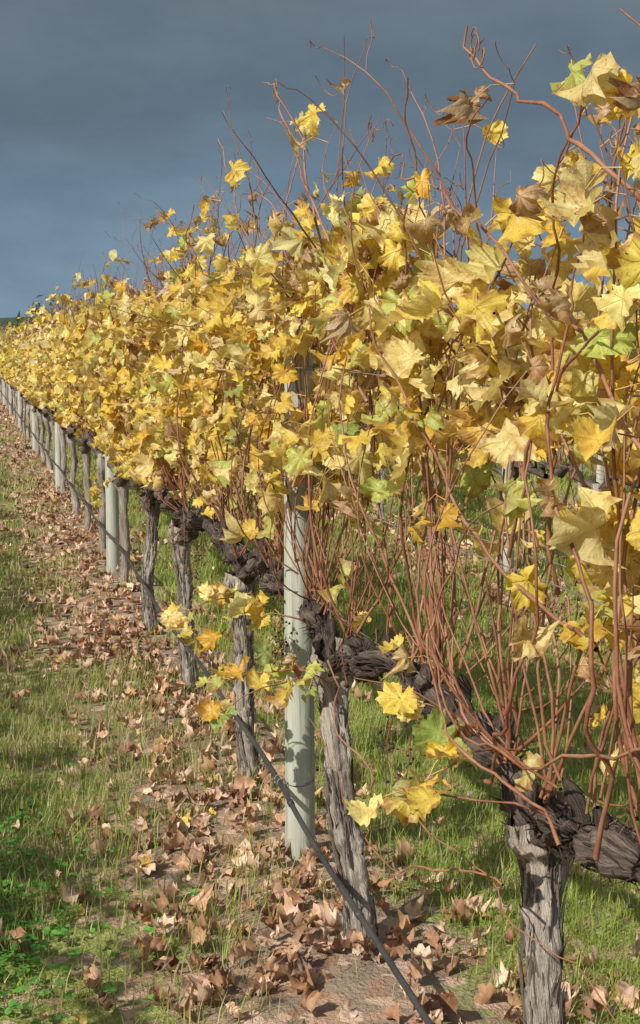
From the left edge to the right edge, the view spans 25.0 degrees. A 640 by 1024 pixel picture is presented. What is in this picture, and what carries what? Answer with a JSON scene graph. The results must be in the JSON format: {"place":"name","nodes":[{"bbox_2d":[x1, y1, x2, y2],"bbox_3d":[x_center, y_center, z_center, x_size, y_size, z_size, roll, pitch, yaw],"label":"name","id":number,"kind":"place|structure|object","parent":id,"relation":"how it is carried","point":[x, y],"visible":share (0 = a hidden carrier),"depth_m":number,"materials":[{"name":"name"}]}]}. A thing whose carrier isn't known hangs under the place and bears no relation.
{"place":"outdoors","nodes":[
{"label":"outdoors","id":0,"kind":"place"},
{"bbox_2d":[0,317,517,333],"bbox_3d":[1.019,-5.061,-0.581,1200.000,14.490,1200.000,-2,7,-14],"label":"wooded hill","id":1,"kind":"structure","parent":0,"point":[3,321],"depth_m":371.11,"materials":[{"name":"green plant"}]},
{"bbox_2d":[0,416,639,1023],"bbox_3d":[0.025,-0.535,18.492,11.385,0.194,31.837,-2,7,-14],"label":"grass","id":2,"kind":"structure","parent":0,"point":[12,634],"depth_m":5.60,"materials":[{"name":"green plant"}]},
{"bbox_2d":[0,381,639,1023],"bbox_3d":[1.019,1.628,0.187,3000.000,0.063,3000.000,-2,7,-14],"label":"ground","id":3,"kind":"structure","parent":0,"point":[374,979],"depth_m":4.40,"materials":[{"name":"brown soil"}]},
{"bbox_2d":[2,379,4,404],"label":"trellis post","id":4,"kind":"object","parent":3,"relation":"on","point":[3,392],"visible":0.2,"depth_m":39.63,"materials":[{"name":"wood"}]},
{"bbox_2d":[9,385,12,413],"bbox_3d":[-7.232,-3.033,33.773,0.100,1.822,0.100,-6,9,-43],"label":"trellis post","id":5,"kind":"object","parent":3,"relation":"on","point":[10,399],"visible":0.2,"depth_m":33.78,"materials":[{"name":"wood"}]},
{"bbox_2d":[17,389,22,430],"bbox_3d":[-5.798,-2.361,27.923,0.100,1.822,0.100,6,9,41],"label":"trellis post","id":6,"kind":"object","parent":3,"relation":"on","point":[19,406],"visible":0.2,"depth_m":27.93,"materials":[{"name":"wood"}]},
{"bbox_2d":[31,405,35,452],"bbox_3d":[-4.365,-1.690,22.074,0.100,1.822,0.100,4,8,33],"label":"trellis post","id":7,"kind":"object","parent":3,"relation":"on","point":[33,431],"visible":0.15,"depth_m":22.08,"materials":[{"name":"wood"}]},
{"bbox_2d":[54,398,60,490],"bbox_3d":[-2.933,-1.018,16.224,0.100,1.822,0.100,4,8,29],"label":"trellis post","id":8,"kind":"object","parent":3,"relation":"on","point":[57,460],"visible":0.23,"depth_m":16.23,"materials":[{"name":"wood"}]},
{"bbox_2d":[0,248,154,587],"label":"vineyard row","id":9,"kind":"object","parent":3,"relation":"on","point":[43,366],"visible":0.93,"depth_m":12.96,"materials":[{"name":"yellow plant"}]},
{"bbox_2d":[0,748,198,1023],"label":"clover patch","id":10,"kind":"object","parent":3,"relation":"on","point":[43,944],"visible":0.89,"depth_m":4.07,"materials":[{"name":"green plant"}]},
{"bbox_2d":[104,428,119,571],"bbox_3d":[-1.499,-0.346,10.374,0.100,1.822,0.100,4,8,30],"label":"trellis post","id":11,"kind":"object","parent":3,"relation":"on","point":[112,527],"visible":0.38,"depth_m":10.39,"materials":[{"name":"wood"}]},
{"bbox_2d":[72,362,639,607],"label":"trellis wire","id":12,"kind":"object","parent":11,"relation":"attached to","point":[447,527],"visible":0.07,"depth_m":2.92,"materials":[{"name":"grey metal"}]},
{"bbox_2d":[87,201,201,630],"bbox_3d":[-0.950,-0.447,8.106,0.688,2.463,2.385,-2,7,-14],"label":"grapevine","id":13,"kind":"object","parent":3,"relation":"on","point":[119,418],"visible":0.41,"depth_m":8.28,"materials":[{"name":"yellow plant"}]},
{"bbox_2d":[109,143,270,693],"bbox_3d":[-0.603,-0.331,6.646,0.617,2.562,2.533,-2,7,-14],"label":"grapevine","id":14,"kind":"object","parent":3,"relation":"on","point":[187,524],"visible":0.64,"depth_m":6.75,"materials":[{"name":"yellow plant"}]},
{"bbox_2d":[104,86,387,784],"bbox_3d":[-0.284,-0.143,5.204,0.889,2.537,2.511,-2,7,-14],"label":"grapevine","id":15,"kind":"object","parent":3,"relation":"on","point":[216,311],"visible":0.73,"depth_m":5.13,"materials":[{"name":"yellow plant"}]},
{"bbox_2d":[283,323,314,859],"bbox_3d":[-0.066,0.325,4.524,0.100,1.822,0.100,-6,9,-41],"label":"trellis post","id":16,"kind":"object","parent":3,"relation":"on","point":[299,778],"visible":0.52,"depth_m":4.51,"materials":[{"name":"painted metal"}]},
{"bbox_2d":[0,391,433,1023],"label":"drip irrigation line","id":17,"kind":"object","parent":16,"relation":"attached to","point":[398,975],"visible":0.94,"depth_m":4.17,"materials":[{"name":"plastic"}]},
{"bbox_2d":[0,399,639,1023],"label":"fallen leaves","id":18,"kind":"object","parent":3,"relation":"on","point":[276,965],"visible":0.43,"depth_m":4.93,"materials":[{"name":"brown plant"}]},
{"bbox_2d":[7,295,638,333],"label":"distant trees","id":19,"kind":"object","parent":3,"relation":"on","point":[18,315],"visible":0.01,"depth_m":229.34,"materials":[{"name":"green plant"}]},
{"bbox_2d":[192,19,623,954],"bbox_3d":[0.096,-0.006,3.711,0.761,2.603,2.753,-2,7,-14],"label":"grapevine","id":20,"kind":"object","parent":3,"relation":"on","point":[360,455],"visible":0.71,"depth_m":3.77,"materials":[{"name":"yellow plant"}]},
{"bbox_2d":[195,236,639,608],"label":"vineyard row","id":21,"kind":"object","parent":3,"relation":"on","point":[562,471],"visible":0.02,"depth_m":9.58,"materials":[{"name":"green plant"}]},
{"bbox_2d":[278,8,639,1023],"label":"grapevine","id":22,"kind":"object","parent":3,"relation":"on","point":[594,526],"visible":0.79,"depth_m":2.57,"materials":[{"name":"yellow plant"}]},
{"bbox_2d":[102,25,639,1023],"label":"grapevine long shoots","id":23,"kind":"object","parent":22,"relation":"attached to","point":[604,83],"visible":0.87,"depth_m":2.27,"materials":[{"name":"plant"}]},
{"bbox_2d":[315,277,639,509],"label":"vineyard row","id":24,"kind":"object","parent":3,"relation":"on","point":[580,467],"visible":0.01,"depth_m":15.61,"materials":[{"name":"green plant"}]},
{"bbox_2d":[500,355,515,576],"bbox_3d":[1.329,-0.323,10.171,0.100,1.822,0.100,6,9,40],"label":"trellis post","id":25,"kind":"object","parent":3,"relation":"on","point":[505,561],"visible":0.09,"depth_m":10.20,"materials":[{"name":"grey wood"}]},
{"bbox_2d":[532,135,639,547],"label":"grapevine","id":26,"kind":"object","parent":3,"relation":"on","point":[607,410],"visible":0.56,"depth_m":1.94,"materials":[{"name":"yellow plant"}]},
{"bbox_2d":[596,448,604,483],"bbox_3d":[2.926,-0.877,14.994,0.100,1.822,0.100,-5,8,-36],"label":"trellis post","id":27,"kind":"object","parent":3,"relation":"on","point":[600,479],"visible":0.13,"depth_m":15.01,"materials":[{"name":"wood"}]},
{"bbox_2d":[0,0,639,319],"label":"sky","id":28,"kind":"structure","parent":0,"point":[103,103],"materials":[{"name":"grey"}]},
{"bbox_2d":[316,352,611,476],"bbox_3d":[-4.162,-3.324,32.536,0.112,0.700,74.000,-2,7,-14],"label":"trellis wire","id":29,"kind":"object","parent":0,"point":[561,461],"visible":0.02,"depth_m":9.07,"materials":[{"name":"grey metal"}]},
{"bbox_2d":[256,446,567,558],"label":"drip irrigation line","id":30,"kind":"object","parent":29,"relation":"attached to","point":[492,528],"visible":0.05,"depth_m":10.40,"materials":[{"name":"plastic"}]},
{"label":"trellis post","id":31,"kind":"object","parent":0,"visible":0},
{"bbox_2d":[160,489,636,835],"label":"trellis wire","id":32,"kind":"object","parent":31,"relation":"attached to","point":[613,817],"visible":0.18,"depth_m":3.06,"materials":[{"name":"grey metal"}]}
]}

